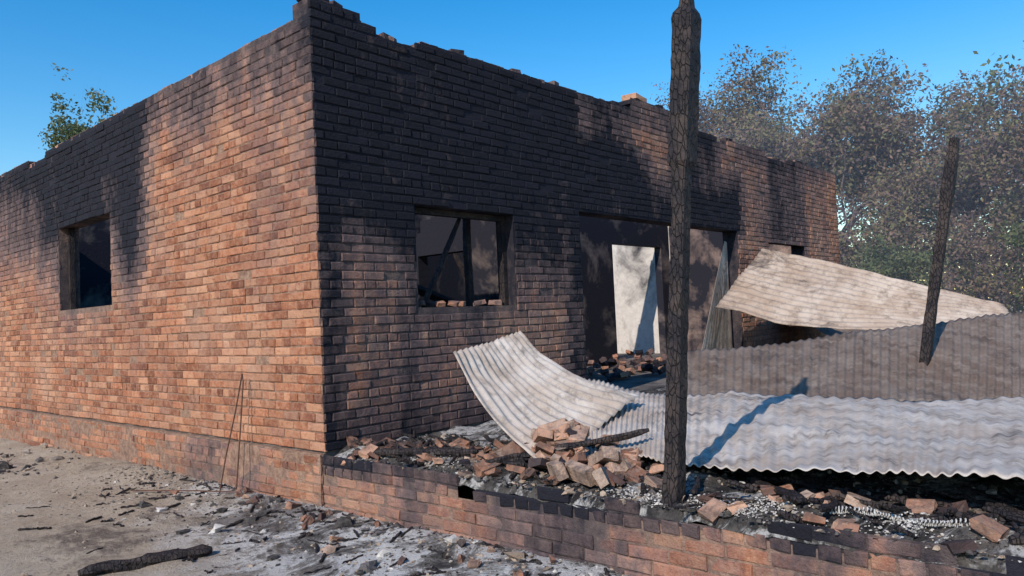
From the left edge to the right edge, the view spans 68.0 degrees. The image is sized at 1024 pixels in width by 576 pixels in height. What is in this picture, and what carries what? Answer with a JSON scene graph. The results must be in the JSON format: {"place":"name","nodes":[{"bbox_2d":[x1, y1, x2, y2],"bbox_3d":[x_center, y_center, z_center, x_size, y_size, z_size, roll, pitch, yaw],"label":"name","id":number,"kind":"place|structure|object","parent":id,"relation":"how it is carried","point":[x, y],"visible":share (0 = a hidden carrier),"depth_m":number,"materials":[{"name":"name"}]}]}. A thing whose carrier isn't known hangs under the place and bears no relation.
{"place":"outdoors","nodes":[
{"label":"outdoors","id":0,"kind":"place"},
{"bbox_2d":[0,13,326,451],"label":"gable brick wall","id":1,"kind":"structure","parent":0,"point":[201,188],"depth_m":7.05,"materials":[{"name":"brown brick"}]},
{"bbox_2d":[0,299,1023,575],"bbox_3d":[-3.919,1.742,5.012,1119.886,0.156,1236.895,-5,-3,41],"label":"ground","id":2,"kind":"structure","parent":0,"point":[58,551],"depth_m":5.09,"materials":[{"name":"grey soil"}]},
{"bbox_2d":[38,63,120,150],"bbox_3d":[-13.535,-2.225,24.049,2.518,10.375,4.468,-1,-3,-37],"label":"tree","id":3,"kind":"object","parent":2,"relation":"on","point":[73,130],"visible":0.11,"depth_m":24.32,"materials":[{"name":"green plant"}]},
{"bbox_2d":[77,544,212,575],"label":"charred log","id":4,"kind":"object","parent":2,"relation":"on","point":[142,561],"visible":0.95,"depth_m":4.46,"materials":[{"name":"black wood"}]},
{"bbox_2d":[0,407,324,505],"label":"foundation plinth","id":5,"kind":"structure","parent":2,"relation":"on","point":[293,474],"depth_m":7.04,"materials":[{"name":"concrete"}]},
{"bbox_2d":[130,373,243,493],"bbox_3d":[-2.718,1.223,6.380,1.164,0.979,0.183,-4,-2,22],"label":"bent wire rod","id":6,"kind":"object","parent":2,"relation":"on","point":[242,381],"visible":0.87,"depth_m":6.21,"materials":[{"name":"metal"}]},
{"bbox_2d":[0,442,632,575],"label":"ground debris","id":7,"kind":"object","parent":2,"relation":"on","point":[366,566],"visible":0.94,"depth_m":5.14,"materials":[{"name":"grey wood"}]},
{"bbox_2d":[0,353,667,455],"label":"floor slab","id":8,"kind":"structure","parent":2,"relation":"on","point":[642,381],"depth_m":9.85,"materials":[{"name":"grey concrete"}]},
{"bbox_2d":[59,213,109,310],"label":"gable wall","id":9,"kind":"structure","parent":8,"relation":"on","point":[64,269],"depth_m":9.40,"materials":[{"name":"black brick"}]},
{"bbox_2d":[1,0,832,177],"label":"capping bricks","id":10,"kind":"object","parent":9,"relation":"on","point":[625,101],"visible":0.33,"depth_m":8.09,"materials":[{"name":"brown brick"}]},
{"bbox_2d":[79,219,111,307],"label":"back wall","id":11,"kind":"structure","parent":8,"relation":"on","point":[95,263],"depth_m":12.91,"materials":[{"name":"paint"}]},
{"bbox_2d":[418,284,463,306],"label":"burnt roof beam","id":12,"kind":"structure","parent":8,"relation":"on","point":[435,296],"depth_m":8.12,"materials":[{"name":"brown wood"}]},
{"bbox_2d":[421,218,460,307],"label":"burnt roof beam","id":13,"kind":"structure","parent":8,"relation":"on","point":[433,282],"depth_m":6.85,"materials":[{"name":"black wood"}]},
{"bbox_2d":[437,216,464,280],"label":"burnt roof beam","id":14,"kind":"structure","parent":8,"relation":"on","point":[459,258],"depth_m":10.99,"materials":[{"name":"brown wood"}]},
{"bbox_2d":[416,217,498,306],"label":"cross partition wall","id":15,"kind":"structure","parent":8,"relation":"on","point":[432,237],"depth_m":8.86,"materials":[{"name":"paint"}]},
{"bbox_2d":[415,214,669,362],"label":"partition wall","id":16,"kind":"structure","parent":8,"relation":"on","point":[599,237],"depth_m":14.57,"materials":[{"name":"paint"}]},
{"bbox_2d":[293,0,839,450],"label":"front wall","id":17,"kind":"structure","parent":8,"relation":"on","point":[730,237],"depth_m":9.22,"materials":[{"name":"black brick"}]},
{"bbox_2d":[68,207,508,309],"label":"burnt window frames","id":18,"kind":"structure","parent":17,"relation":"on","point":[500,220],"depth_m":7.42,"materials":[{"name":"black wood"}]},
{"bbox_2d":[418,299,502,306],"bbox_3d":[-0.457,0.142,6.971,0.212,0.076,1.194,-5,-3,40],"label":"sill rubble","id":19,"kind":"object","parent":17,"relation":"on","point":[460,303],"visible":0.89,"depth_m":6.84,"materials":[{"name":"brick"}]},
{"bbox_2d":[462,219,473,305],"bbox_3d":[-0.445,-0.557,7.467,0.091,1.612,0.349,-2,-2,-4],"label":"window mullion","id":20,"kind":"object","parent":17,"relation":"attached to","point":[468,271],"depth_m":7.38,"materials":[{"name":"brown wood"}]},
{"bbox_2d":[586,348,666,381],"bbox_3d":[1.591,1.192,11.871,2.501,0.359,5.840,-5,-3,41],"label":"interior rubble","id":21,"kind":"object","parent":8,"relation":"on","point":[637,362],"visible":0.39,"depth_m":11.84,"materials":[{"name":"brick"}]},
{"bbox_2d":[612,226,669,352],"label":"end wall","id":22,"kind":"structure","parent":8,"relation":"on","point":[635,292],"depth_m":17.11,"materials":[{"name":"paint"}]},
{"bbox_2d":[702,241,732,349],"bbox_3d":[2.779,0.268,10.538,0.035,1.905,1.425,-4,-3,37],"label":"corrugated roof sheet","id":23,"kind":"object","parent":8,"relation":"on","point":[718,333],"visible":0.74,"depth_m":10.77,"materials":[{"name":"metal"}]},
{"bbox_2d":[669,226,790,350],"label":"interior wall","id":24,"kind":"structure","parent":8,"relation":"on","point":[706,247],"depth_m":16.03,"materials":[{"name":"grey paint"}]},
{"bbox_2d":[17,428,1023,575],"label":"charred sticks","id":25,"kind":"object","parent":2,"relation":"on","point":[1002,512],"visible":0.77,"depth_m":4.06,"materials":[{"name":"black wood"}]},
{"bbox_2d":[161,436,1009,575],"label":"scattered bricks","id":26,"kind":"object","parent":2,"relation":"on","point":[713,508],"visible":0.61,"depth_m":3.70,"materials":[{"name":"brown brick"}]},
{"bbox_2d":[322,387,1023,575],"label":"veranda terrace","id":27,"kind":"structure","parent":2,"relation":"on","point":[630,537],"depth_m":3.87,"materials":[{"name":"brick"}]},
{"bbox_2d":[474,418,663,488],"bbox_3d":[0.284,0.979,4.691,1.520,0.319,0.785,-5,-3,41],"label":"brick rubble pile","id":28,"kind":"object","parent":27,"relation":"on","point":[607,462],"visible":0.92,"depth_m":4.40,"materials":[{"name":"brown brick"}]},
{"bbox_2d":[453,331,639,457],"bbox_3d":[0.223,0.696,5.262,0.853,0.798,1.343,-4,-3,35],"label":"corrugated roof sheet","id":29,"kind":"object","parent":28,"relation":"on","point":[521,385],"visible":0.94,"depth_m":5.20,"materials":[{"name":"metal"}]},
{"bbox_2d":[328,434,1023,562],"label":"terrace ash debris","id":30,"kind":"object","parent":27,"relation":"on","point":[991,489],"visible":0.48,"depth_m":3.74,"materials":[{"name":"grey"}]},
{"bbox_2d":[662,0,701,507],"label":"charred post","id":31,"kind":"object","parent":27,"relation":"on","point":[685,59],"visible":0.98,"depth_m":3.78,"materials":[{"name":"black wood"}]},
{"bbox_2d":[584,378,1023,479],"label":"corrugated roof sheet","id":32,"kind":"object","parent":27,"relation":"on","point":[732,430],"visible":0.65,"depth_m":4.46,"materials":[{"name":"metal"}]},
{"bbox_2d":[687,311,1023,401],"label":"corrugated roof sheet","id":33,"kind":"object","parent":27,"relation":"on","point":[978,358],"visible":0.89,"depth_m":6.72,"materials":[{"name":"metal"}]},
{"bbox_2d":[716,248,1008,329],"bbox_3d":[4.475,0.009,9.793,3.393,1.345,1.252,-4,-3,31],"label":"corrugated roof sheet","id":34,"kind":"object","parent":27,"relation":"on","point":[774,286],"visible":0.86,"depth_m":9.90,"materials":[{"name":"metal"}]},
{"bbox_2d":[829,506,969,527],"bbox_3d":[1.644,0.963,3.186,0.593,0.046,0.078,-4,-3,37],"label":"burnt coil spring","id":35,"kind":"object","parent":27,"relation":"on","point":[875,513],"visible":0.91,"depth_m":3.18,"materials":[{"name":"grey metal"}]},
{"bbox_2d":[913,137,959,401],"bbox_3d":[3.809,-0.133,6.820,0.570,2.429,0.138,-3,-2,7],"label":"charred post","id":36,"kind":"object","parent":27,"relation":"on","point":[948,185],"visible":0.82,"depth_m":6.79,"materials":[{"name":"brown wood"}]},
{"bbox_2d":[650,44,815,157],"bbox_3d":[8.206,-3.829,33.850,10.284,12.355,11.408,-3,-2,-1],"label":"tree","id":37,"kind":"object","parent":2,"relation":"on","point":[730,112],"visible":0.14,"depth_m":31.72,"materials":[{"name":"green plant"}]},
{"bbox_2d":[714,49,1023,265],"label":"tree","id":38,"kind":"object","parent":2,"relation":"on","point":[844,117],"visible":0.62,"depth_m":26.02,"materials":[{"name":"green plant"}]},
{"bbox_2d":[845,223,949,288],"bbox_3d":[9.189,0.024,20.014,4.214,3.463,4.973,-5,-3,41],"label":"shrub","id":39,"kind":"object","parent":2,"relation":"on","point":[901,267],"visible":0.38,"depth_m":19.45,"materials":[{"name":"green plant"}]},
{"bbox_2d":[835,40,1023,310],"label":"tree","id":40,"kind":"object","parent":2,"relation":"on","point":[930,218],"visible":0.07,"depth_m":26.11,"materials":[{"name":"green plant"}]},
{"bbox_2d":[837,59,1023,312],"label":"tree","id":41,"kind":"object","parent":2,"relation":"on","point":[925,195],"visible":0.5,"depth_m":22.04,"materials":[{"name":"green plant"}]},
{"bbox_2d":[852,250,1023,307],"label":"distant treeline","id":42,"kind":"object","parent":2,"relation":"on","point":[983,282],"depth_m":64.86,"materials":[{"name":"green plant"}]},
{"bbox_2d":[915,77,1023,312],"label":"tree","id":43,"kind":"object","parent":2,"relation":"on","point":[1006,176],"visible":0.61,"depth_m":19.56,"materials":[{"name":"green plant"}]},
{"bbox_2d":[918,204,1023,312],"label":"shrub","id":44,"kind":"object","parent":2,"relation":"on","point":[973,247],"visible":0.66,"depth_m":18.17,"materials":[{"name":"green plant"}]},
{"bbox_2d":[995,218,1023,310],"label":"shrub","id":45,"kind":"object","parent":2,"relation":"on","point":[1014,241],"visible":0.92,"depth_m":16.50,"materials":[{"name":"green plant"}]},
{"bbox_2d":[0,0,1023,297],"label":"sky","id":46,"kind":"structure","parent":0,"point":[129,50],"materials":[{"name":"blue"}]},
{"bbox_2d":[814,327,866,335],"bbox_3d":[5.394,0.684,11.922,1.715,0.906,2.399,-5,-3,41],"label":"corrugated roof sheet","id":47,"kind":"object","parent":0,"point":[829,331],"visible":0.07,"depth_m":11.51,"materials":[{"name":"metal"}]}
]}

